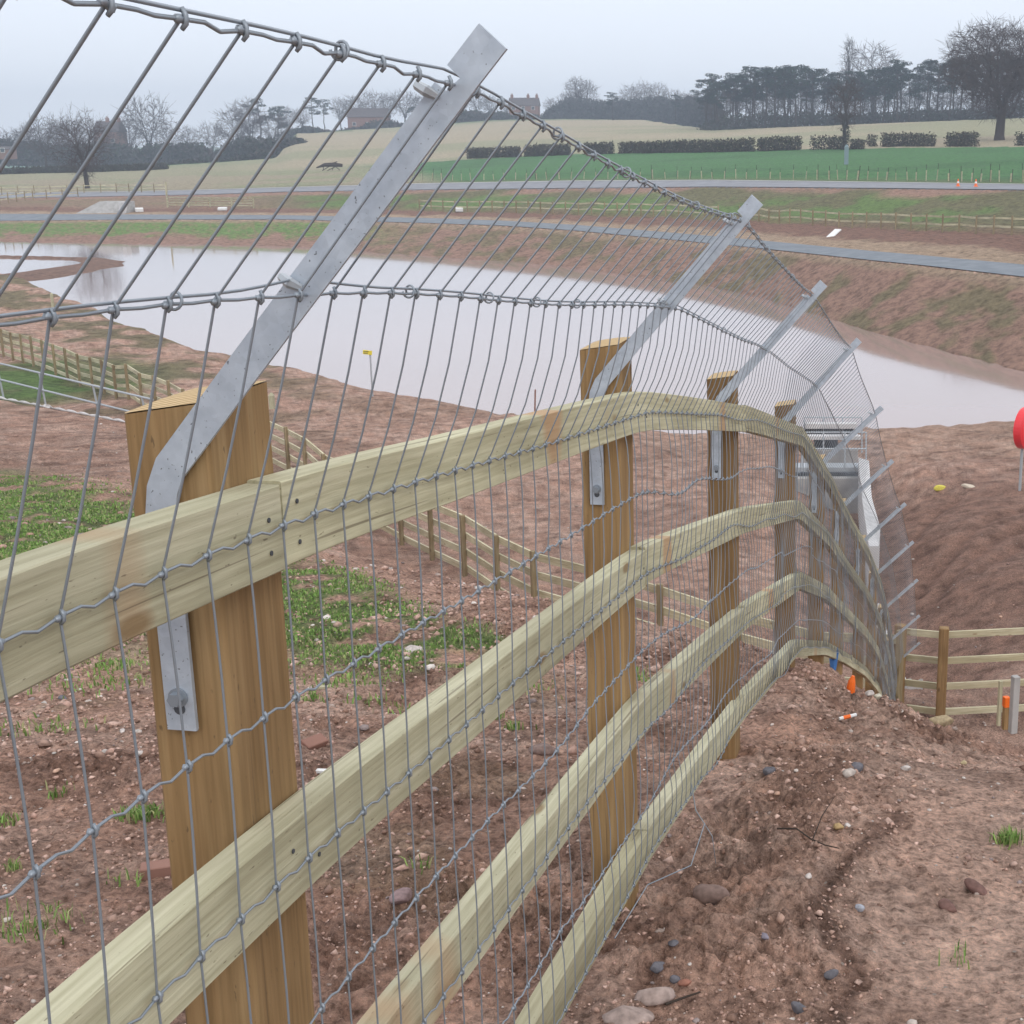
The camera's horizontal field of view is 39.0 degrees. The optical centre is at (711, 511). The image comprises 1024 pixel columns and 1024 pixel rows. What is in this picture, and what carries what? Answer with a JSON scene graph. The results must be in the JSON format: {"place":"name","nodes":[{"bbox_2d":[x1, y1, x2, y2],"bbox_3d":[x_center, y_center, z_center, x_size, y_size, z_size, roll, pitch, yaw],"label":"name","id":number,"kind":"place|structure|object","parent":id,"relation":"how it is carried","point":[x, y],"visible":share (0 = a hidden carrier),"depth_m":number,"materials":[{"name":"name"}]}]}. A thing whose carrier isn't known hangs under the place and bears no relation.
{"place":"outdoors","nodes":[
{"label":"outdoors","id":0,"kind":"place"},
{"bbox_2d":[0,473,504,694],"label":"grass","id":1,"kind":"structure","parent":0,"point":[10,502],"depth_m":9.38,"materials":[{"name":"plant"}]},
{"bbox_2d":[0,118,1023,1023],"bbox_3d":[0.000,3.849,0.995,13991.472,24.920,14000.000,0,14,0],"label":"ground","id":2,"kind":"structure","parent":0,"point":[978,528],"depth_m":10.65,"materials":[{"name":"soil"}]},
{"bbox_2d":[0,146,16,158],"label":"shed","id":3,"kind":"structure","parent":2,"relation":"on","point":[4,150],"depth_m":421.70,"materials":[{"name":"brick"}]},
{"bbox_2d":[0,125,26,167],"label":"bare tree","id":4,"kind":"object","parent":2,"relation":"on","point":[7,137],"visible":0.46,"depth_m":437.00,"materials":[{"name":"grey plant"}]},
{"bbox_2d":[0,187,78,202],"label":"timber fence","id":5,"kind":"object","parent":2,"relation":"on","point":[32,192],"visible":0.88,"depth_m":188.00,"materials":[{"name":"brown wood"}]},
{"bbox_2d":[16,110,70,166],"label":"bare tree","id":6,"kind":"object","parent":2,"relation":"on","point":[41,146],"visible":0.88,"depth_m":351.68,"materials":[{"name":"grey plant"}]},
{"bbox_2d":[0,396,124,421],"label":"edging roll","id":7,"kind":"object","parent":2,"relation":"on","point":[61,409],"visible":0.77,"depth_m":46.31,"materials":[{"name":"plastic"}]},
{"bbox_2d":[44,118,107,144],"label":"bare tree","id":8,"kind":"object","parent":2,"relation":"on","point":[70,142],"visible":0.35,"depth_m":436.32,"materials":[{"name":"grey plant"}]},
{"bbox_2d":[38,103,114,187],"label":"bare tree","id":9,"kind":"object","parent":2,"relation":"on","point":[76,151],"visible":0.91,"depth_m":212.92,"materials":[{"name":"grey plant"}]},
{"bbox_2d":[0,363,153,411],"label":"handrail","id":10,"kind":"object","parent":2,"relation":"on","point":[95,397],"visible":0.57,"depth_m":47.45,"materials":[{"name":"grey"}]},
{"bbox_2d":[0,183,166,194],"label":"timber fence","id":11,"kind":"object","parent":2,"relation":"on","point":[83,185],"visible":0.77,"depth_m":200.01,"materials":[{"name":"brown wood"}]},
{"bbox_2d":[0,162,169,174],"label":"hedge","id":12,"kind":"object","parent":2,"relation":"on","point":[57,169],"visible":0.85,"depth_m":298.18,"materials":[{"name":"green plant"}]},
{"bbox_2d":[78,201,134,213],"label":"culvert headwall","id":13,"kind":"object","parent":2,"relation":"on","point":[107,207],"visible":0.58,"depth_m":166.67,"materials":[{"name":"concrete"}]},
{"bbox_2d":[0,138,217,167],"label":"undergrowth","id":14,"kind":"object","parent":2,"relation":"on","point":[126,154],"visible":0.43,"depth_m":422.44,"materials":[{"name":"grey plant"}]},
{"bbox_2d":[93,116,126,146],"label":"brick house","id":15,"kind":"structure","parent":2,"relation":"on","point":[114,126],"depth_m":457.98,"materials":[{"name":"brick"}]},
{"bbox_2d":[113,115,146,147],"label":"bare tree","id":16,"kind":"object","parent":2,"relation":"on","point":[136,133],"visible":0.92,"depth_m":451.98,"materials":[{"name":"grey plant"}]},
{"bbox_2d":[113,89,177,145],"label":"bare tree","id":17,"kind":"object","parent":2,"relation":"on","point":[153,120],"visible":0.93,"depth_m":455.93,"materials":[{"name":"grey plant"}]},
{"bbox_2d":[140,859,170,880],"bbox_3d":[-1.500,0.967,3.854,0.085,0.030,0.050,-4,15,-17],"label":"brick","id":18,"kind":"object","parent":2,"relation":"on","point":[159,868],"visible":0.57,"depth_m":3.84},
{"bbox_2d":[154,122,183,143],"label":"bare tree","id":19,"kind":"object","parent":2,"relation":"on","point":[164,131],"visible":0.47,"depth_m":447.17,"materials":[{"name":"grey plant"}]},
{"bbox_2d":[175,124,200,144],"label":"bare tree","id":20,"kind":"object","parent":2,"relation":"on","point":[187,135],"visible":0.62,"depth_m":437.42,"materials":[{"name":"grey plant"}]},
{"bbox_2d":[99,147,277,166],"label":"undergrowth","id":21,"kind":"object","parent":2,"relation":"on","point":[255,154],"visible":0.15,"depth_m":342.95,"materials":[{"name":"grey plant"}]},
{"bbox_2d":[191,120,226,149],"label":"bare tree","id":22,"kind":"object","parent":2,"relation":"on","point":[214,138],"visible":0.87,"depth_m":447.51,"materials":[{"name":"grey plant"}]},
{"bbox_2d":[165,182,254,207],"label":"field gate","id":23,"kind":"structure","parent":2,"relation":"on","point":[209,202],"depth_m":172.74,"materials":[{"name":"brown wood"}]},
{"bbox_2d":[213,99,262,140],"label":"bare tree","id":24,"kind":"object","parent":2,"relation":"on","point":[231,125],"visible":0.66,"depth_m":451.52,"materials":[{"name":"grey plant"}]},
{"bbox_2d":[227,95,267,136],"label":"bare tree","id":25,"kind":"object","parent":2,"relation":"on","point":[250,120],"visible":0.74,"depth_m":451.30,"materials":[{"name":"grey plant"}]},
{"bbox_2d":[216,135,307,160],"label":"undergrowth","id":26,"kind":"object","parent":2,"relation":"on","point":[238,146],"visible":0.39,"depth_m":377.65,"materials":[{"name":"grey plant"}]},
{"bbox_2d":[250,111,289,138],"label":"bare tree","id":27,"kind":"object","parent":2,"relation":"on","point":[284,124],"visible":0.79,"depth_m":447.42,"materials":[{"name":"grey plant"}]},
{"bbox_2d":[266,106,291,135],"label":"pine tree","id":28,"kind":"object","parent":2,"relation":"on","point":[277,111],"visible":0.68,"depth_m":456.31,"materials":[{"name":"grey plant"}]},
{"bbox_2d":[301,733,327,749],"bbox_3d":[-1.475,0.861,5.284,0.050,0.040,0.090,36,32,27],"label":"brick","id":29,"kind":"object","parent":2,"relation":"on","point":[318,741],"visible":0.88,"depth_m":5.27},
{"bbox_2d":[312,99,333,131],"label":"pine tree","id":30,"kind":"object","parent":2,"relation":"on","point":[324,112],"visible":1,"depth_m":457.85,"materials":[{"name":"grey plant"}]},
{"bbox_2d":[346,108,390,127],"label":"brick house","id":31,"kind":"structure","parent":2,"relation":"on","point":[357,117],"depth_m":511.17,"materials":[{"name":"brick"}]},
{"bbox_2d":[357,86,386,107],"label":"bare tree","id":32,"kind":"object","parent":2,"relation":"on","point":[369,101],"visible":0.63,"depth_m":517.04,"materials":[{"name":"grey plant"}]},
{"bbox_2d":[389,887,411,904],"bbox_3d":[-0.789,0.981,3.623,0.046,0.031,0.069,23,30,33],"label":"stone","id":33,"kind":"object","parent":2,"relation":"on","point":[402,895],"visible":0.9,"depth_m":3.61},
{"bbox_2d":[385,89,421,122],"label":"bare tree","id":34,"kind":"object","parent":2,"relation":"on","point":[406,109],"visible":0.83,"depth_m":517.53,"materials":[{"name":"grey plant"}]},
{"bbox_2d":[276,109,544,137],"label":"undergrowth","id":35,"kind":"object","parent":2,"relation":"on","point":[470,115],"visible":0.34,"depth_m":510.88,"materials":[{"name":"grey plant"}]},
{"bbox_2d":[0,328,904,701],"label":"timber fence","id":36,"kind":"object","parent":2,"relation":"on","point":[658,608],"visible":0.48,"depth_m":27.70,"materials":[{"name":"brown wood"}]},
{"bbox_2d":[0,0,920,1023],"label":"fence","id":37,"kind":"object","parent":2,"relation":"on","point":[206,546],"visible":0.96,"depth_m":1.68,"materials":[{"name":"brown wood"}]},
{"bbox_2d":[0,653,1023,969],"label":"grass","id":38,"kind":"structure","parent":2,"relation":"on","point":[1008,835],"depth_m":4.50,"materials":[{"name":"plant"}]},
{"bbox_2d":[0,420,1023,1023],"bbox_3d":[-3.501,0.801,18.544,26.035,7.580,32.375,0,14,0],"label":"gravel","id":39,"kind":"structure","parent":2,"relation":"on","point":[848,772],"depth_m":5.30,"materials":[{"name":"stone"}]},
{"bbox_2d":[0,559,1023,1023],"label":"soil crumbs","id":40,"kind":"object","parent":2,"relation":"on","point":[428,833],"visible":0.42,"depth_m":4.79,"materials":[{"name":"soil"}]},
{"bbox_2d":[508,94,540,115],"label":"brick house","id":41,"kind":"structure","parent":2,"relation":"on","point":[530,105],"depth_m":536.02,"materials":[{"name":"brick"}]},
{"bbox_2d":[528,743,555,755],"bbox_3d":[-0.616,0.879,5.240,0.115,0.049,0.073,-1,25,-10],"label":"stone","id":42,"kind":"object","parent":2,"relation":"on","point":[538,749],"visible":0.77,"depth_m":5.22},
{"bbox_2d":[418,199,718,218],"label":"timber fence","id":43,"kind":"object","parent":2,"relation":"on","point":[552,203],"visible":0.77,"depth_m":147.51,"materials":[{"name":"brown wood"}]},
{"bbox_2d":[562,75,592,101],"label":"bare tree","id":44,"kind":"object","parent":2,"relation":"on","point":[577,93],"visible":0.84,"depth_m":556.79,"materials":[{"name":"grey plant"}]},
{"bbox_2d":[567,78,600,99],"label":"bare tree","id":45,"kind":"object","parent":2,"relation":"on","point":[588,90],"visible":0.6,"depth_m":561.49,"materials":[{"name":"grey plant"}]},
{"bbox_2d":[465,136,755,158],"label":"hedge","id":46,"kind":"object","parent":2,"relation":"on","point":[716,145],"visible":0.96,"depth_m":248.92,"materials":[{"name":"green plant"}]},
{"bbox_2d":[602,1005,654,1023],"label":"stone","id":47,"kind":"object","parent":2,"relation":"on","point":[623,1014],"visible":0.99,"depth_m":2.99,"materials":[{"name":"stone"}]},
{"bbox_2d":[540,94,722,128],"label":"undergrowth","id":48,"kind":"object","parent":2,"relation":"on","point":[662,109],"visible":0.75,"depth_m":545.95,"materials":[{"name":"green plant"}]},
{"bbox_2d":[634,987,675,1005],"bbox_3d":[-0.121,1.044,3.071,0.091,0.041,0.050,-3,7,-4],"label":"stone","id":49,"kind":"object","parent":2,"relation":"on","point":[654,996],"visible":1,"depth_m":3.06,"materials":[{"name":"stone"}]},
{"bbox_2d":[690,79,723,127],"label":"pine tree","id":50,"kind":"object","parent":2,"relation":"on","point":[701,98],"visible":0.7,"depth_m":372.33,"materials":[{"name":"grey plant"}]},
{"bbox_2d":[698,73,722,126],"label":"pine tree","id":51,"kind":"object","parent":2,"relation":"on","point":[713,83],"visible":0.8,"depth_m":371.57,"materials":[{"name":"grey plant"}]},
{"bbox_2d":[693,884,729,904],"bbox_3d":[0.003,0.976,3.621,0.096,0.046,0.057,-3,21,16],"label":"stone","id":52,"kind":"object","parent":2,"relation":"on","point":[712,894],"visible":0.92,"depth_m":3.60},
{"bbox_2d":[697,97,730,119],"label":"bare tree","id":53,"kind":"object","parent":2,"relation":"on","point":[710,110],"visible":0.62,"depth_m":383.21,"materials":[{"name":"grey plant"}]},
{"bbox_2d":[709,85,727,128],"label":"pine tree","id":54,"kind":"object","parent":2,"relation":"on","point":[719,88],"visible":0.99,"depth_m":365.37,"materials":[{"name":"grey plant"}]},
{"bbox_2d":[712,90,741,115],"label":"bare tree","id":55,"kind":"object","parent":2,"relation":"on","point":[726,109],"visible":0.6,"depth_m":382.48,"materials":[{"name":"grey plant"}]},
{"bbox_2d":[719,74,743,117],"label":"pine tree","id":56,"kind":"object","parent":2,"relation":"on","point":[733,88],"visible":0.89,"depth_m":369.90,"materials":[{"name":"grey plant"}]},
{"bbox_2d":[725,78,749,114],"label":"pine tree","id":57,"kind":"object","parent":2,"relation":"on","point":[741,90],"visible":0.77,"depth_m":370.22,"materials":[{"name":"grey plant"}]},
{"bbox_2d":[739,73,762,128],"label":"pine tree","id":58,"kind":"object","parent":2,"relation":"on","point":[755,79],"visible":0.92,"depth_m":365.24,"materials":[{"name":"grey plant"}]},
{"bbox_2d":[732,69,774,126],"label":"pine tree","id":59,"kind":"object","parent":2,"relation":"on","point":[749,94],"visible":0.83,"depth_m":364.35,"materials":[{"name":"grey plant"}]},
{"bbox_2d":[754,69,774,127],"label":"pine tree","id":60,"kind":"object","parent":2,"relation":"on","point":[761,87],"visible":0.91,"depth_m":361.97,"materials":[{"name":"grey plant"}]},
{"bbox_2d":[763,68,783,127],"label":"pine tree","id":61,"kind":"object","parent":2,"relation":"on","point":[777,93],"visible":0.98,"depth_m":359.44,"materials":[{"name":"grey plant"}]},
{"bbox_2d":[756,135,803,150],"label":"hedge","id":62,"kind":"object","parent":2,"relation":"on","point":[775,141],"visible":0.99,"depth_m":229.12,"materials":[{"name":"green plant"}]},
{"bbox_2d":[775,65,798,126],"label":"pine tree","id":63,"kind":"object","parent":2,"relation":"on","point":[785,73],"visible":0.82,"depth_m":359.55,"materials":[{"name":"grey plant"}]},
{"bbox_2d":[770,83,805,114],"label":"bare tree","id":64,"kind":"object","parent":2,"relation":"on","point":[788,107],"visible":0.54,"depth_m":382.53,"materials":[{"name":"grey plant"}]},
{"bbox_2d":[778,69,809,126],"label":"pine tree","id":65,"kind":"object","parent":2,"relation":"on","point":[793,93],"visible":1,"depth_m":356.61,"materials":[{"name":"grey plant"}]},
{"bbox_2d":[777,798,838,848],"bbox_3d":[0.272,0.881,4.005,0.173,0.034,0.278,0,14,0],"label":"twig","id":66,"kind":"object","parent":2,"relation":"on","point":[812,839],"visible":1,"depth_m":3.95,"materials":[{"name":"wood"}]},
{"bbox_2d":[797,66,820,110],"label":"pine tree","id":67,"kind":"object","parent":2,"relation":"on","point":[808,89],"visible":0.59,"depth_m":364.69,"materials":[{"name":"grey plant"}]},
{"bbox_2d":[798,68,823,124],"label":"pine tree","id":68,"kind":"object","parent":2,"relation":"on","point":[812,87],"visible":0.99,"depth_m":359.75,"materials":[{"name":"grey plant"}]},
{"bbox_2d":[809,134,842,149],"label":"hedge","id":69,"kind":"object","parent":2,"relation":"on","point":[828,142],"visible":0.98,"depth_m":224.96,"materials":[{"name":"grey plant"}]},
{"bbox_2d":[816,72,841,113],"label":"pine tree","id":70,"kind":"object","parent":2,"relation":"on","point":[832,74],"visible":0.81,"depth_m":360.82,"materials":[{"name":"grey plant"}]},
{"bbox_2d":[796,417,879,587],"bbox_3d":[2.949,-0.103,34.882,1.945,2.868,12.694,1,15,4],"label":"outfall headwall","id":71,"kind":"object","parent":2,"relation":"on","point":[868,489],"visible":0.45,"depth_m":36.78,"materials":[{"name":"concrete"}]},
{"bbox_2d":[823,73,868,149],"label":"ivy tree","id":72,"kind":"object","parent":2,"relation":"on","point":[843,117],"visible":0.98,"depth_m":219.80,"materials":[{"name":"grey plant"}]},
{"bbox_2d":[837,33,864,102],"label":"poplar tree","id":73,"kind":"object","parent":2,"relation":"on","point":[848,65],"visible":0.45,"depth_m":389.81,"materials":[{"name":"grey plant"}]},
{"bbox_2d":[847,71,871,123],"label":"pine tree","id":74,"kind":"object","parent":2,"relation":"on","point":[859,73],"visible":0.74,"depth_m":355.14,"materials":[{"name":"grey plant"}]},
{"bbox_2d":[696,99,1023,129],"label":"undergrowth","id":75,"kind":"object","parent":2,"relation":"on","point":[732,123],"visible":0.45,"depth_m":360.30,"materials":[{"name":"green plant"}]},
{"bbox_2d":[844,40,901,111],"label":"bare tree","id":76,"kind":"object","parent":2,"relation":"on","point":[870,57],"visible":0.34,"depth_m":389.80,"materials":[{"name":"grey plant"}]},
{"bbox_2d":[865,68,887,123],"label":"pine tree","id":77,"kind":"object","parent":2,"relation":"on","point":[873,80],"visible":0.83,"depth_m":354.06,"materials":[{"name":"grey plant"}]},
{"bbox_2d":[739,206,1023,234],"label":"timber fence","id":78,"kind":"object","parent":2,"relation":"on","point":[881,221],"visible":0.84,"depth_m":108.60,"materials":[{"name":"brown wood"}]},
{"bbox_2d":[872,78,896,122],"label":"pine tree","id":79,"kind":"object","parent":2,"relation":"on","point":[880,81],"visible":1,"depth_m":349.33,"materials":[{"name":"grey plant"}]},
{"bbox_2d":[879,66,905,122],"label":"pine tree","id":80,"kind":"object","parent":2,"relation":"on","point":[885,69],"visible":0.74,"depth_m":352.64,"materials":[{"name":"grey plant"}]},
{"bbox_2d":[883,59,912,111],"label":"pine tree","id":81,"kind":"object","parent":2,"relation":"on","point":[895,62],"visible":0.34,"depth_m":373.18,"materials":[{"name":"grey plant"}]},
{"bbox_2d":[887,62,910,122],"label":"pine tree","id":82,"kind":"object","parent":2,"relation":"on","point":[896,81],"visible":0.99,"depth_m":348.56,"materials":[{"name":"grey plant"}]},
{"bbox_2d":[880,131,936,146],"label":"hedge","id":83,"kind":"object","parent":2,"relation":"on","point":[929,140],"visible":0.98,"depth_m":221.06,"materials":[{"name":"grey plant"}]},
{"bbox_2d":[898,73,924,121],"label":"pine tree","id":84,"kind":"object","parent":2,"relation":"on","point":[915,85],"visible":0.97,"depth_m":350.47,"materials":[{"name":"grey plant"}]},
{"bbox_2d":[914,59,938,119],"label":"pine tree","id":85,"kind":"object","parent":2,"relation":"on","point":[922,67],"visible":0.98,"depth_m":351.39,"materials":[{"name":"grey plant"}]},
{"bbox_2d":[909,61,948,120],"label":"pine tree","id":86,"kind":"object","parent":2,"relation":"on","point":[926,87],"visible":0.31,"depth_m":371.86,"materials":[{"name":"grey plant"}]},
{"bbox_2d":[916,90,950,112],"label":"bare tree","id":87,"kind":"object","parent":2,"relation":"on","point":[932,102],"visible":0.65,"depth_m":382.75,"materials":[{"name":"grey plant"}]},
{"bbox_2d":[924,64,954,109],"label":"pine tree","id":88,"kind":"object","parent":2,"relation":"on","point":[935,68],"visible":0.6,"depth_m":353.17,"materials":[{"name":"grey plant"}]},
{"bbox_2d":[929,715,953,726],"bbox_3d":[1.125,1.030,6.977,0.139,0.058,0.066,0,21,-10],"label":"stone","id":89,"kind":"object","parent":2,"relation":"on","point":[944,720],"visible":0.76,"depth_m":6.96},
{"bbox_2d":[931,83,960,109],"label":"bare tree","id":90,"kind":"object","parent":2,"relation":"on","point":[944,104],"visible":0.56,"depth_m":382.81,"materials":[{"name":"grey plant"}]},
{"bbox_2d":[938,898,956,912],"bbox_3d":[0.603,1.008,3.630,0.040,0.027,0.065,-12,18,-13],"label":"stone","id":91,"kind":"object","parent":2,"relation":"on","point":[946,904],"visible":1,"depth_m":3.62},
{"bbox_2d":[894,623,1023,715],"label":"timber fence","id":92,"kind":"object","parent":2,"relation":"on","point":[941,686],"visible":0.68,"depth_m":19.08,"materials":[{"name":"brown wood"}]},
{"bbox_2d":[943,130,980,146],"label":"hedge","id":93,"kind":"object","parent":2,"relation":"on","point":[959,139],"visible":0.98,"depth_m":213.96,"materials":[{"name":"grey plant"}]},
{"bbox_2d":[964,878,987,895],"bbox_3d":[0.694,0.989,3.728,0.041,0.036,0.077,1,22,-40],"label":"stone","id":94,"kind":"object","parent":2,"relation":"on","point":[973,886],"visible":0.98,"depth_m":3.72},
{"bbox_2d":[932,10,1023,140],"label":"oak tree","id":95,"kind":"object","parent":2,"relation":"on","point":[995,89],"visible":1,"depth_m":223.55,"materials":[{"name":"grey plant"}]},
{"bbox_2d":[996,680,1002,725],"bbox_3d":[2.424,1.606,11.950,0.030,0.400,0.030,-4,15,-17],"label":"marker stake","id":96,"kind":"object","parent":2,"relation":"on","point":[999,702],"visible":1,"depth_m":11.94,"materials":[{"name":"brown wood"}]},
{"bbox_2d":[1001,696,1009,729],"bbox_3d":[1.962,1.337,9.471,0.040,0.230,0.040,-4,15,-17],"label":"marker stake","id":97,"kind":"object","parent":2,"relation":"on","point":[1005,709],"visible":0.87,"depth_m":9.46,"materials":[{"name":"brown wood"}]},
{"bbox_2d":[1008,675,1020,733],"bbox_3d":[1.908,1.211,8.952,0.045,0.380,0.045,-4,15,-17],"label":"marker stake","id":98,"kind":"object","parent":2,"relation":"on","point":[1014,705],"visible":1,"depth_m":8.94,"materials":[{"name":"plastic"}]},
{"bbox_2d":[1013,407,1023,490],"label":"lifebuoy stand","id":99,"kind":"object","parent":2,"relation":"on","point":[1018,432],"visible":0.97,"depth_m":34.20,"materials":[{"name":"red"}]},
{"bbox_2d":[0,241,1023,433],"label":"pond water","id":100,"kind":"structure","parent":0,"point":[908,384],"depth_m":74.10,"materials":[{"name":"liquid"}]},
{"bbox_2d":[0,214,1023,275],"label":"path","id":101,"kind":"structure","parent":0,"point":[988,266],"depth_m":116.70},
{"bbox_2d":[0,180,1023,197],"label":"road","id":102,"kind":"structure","parent":0,"point":[617,184],"depth_m":166.83,"materials":[{"name":"asphalt"}]},
{"bbox_2d":[22,180,999,192],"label":"road marking","id":103,"kind":"object","parent":102,"relation":"on","point":[542,181],"visible":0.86,"depth_m":171.73,"materials":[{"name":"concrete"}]},
{"bbox_2d":[0,0,1023,146],"label":"sky","id":104,"kind":"structure","parent":0,"point":[610,43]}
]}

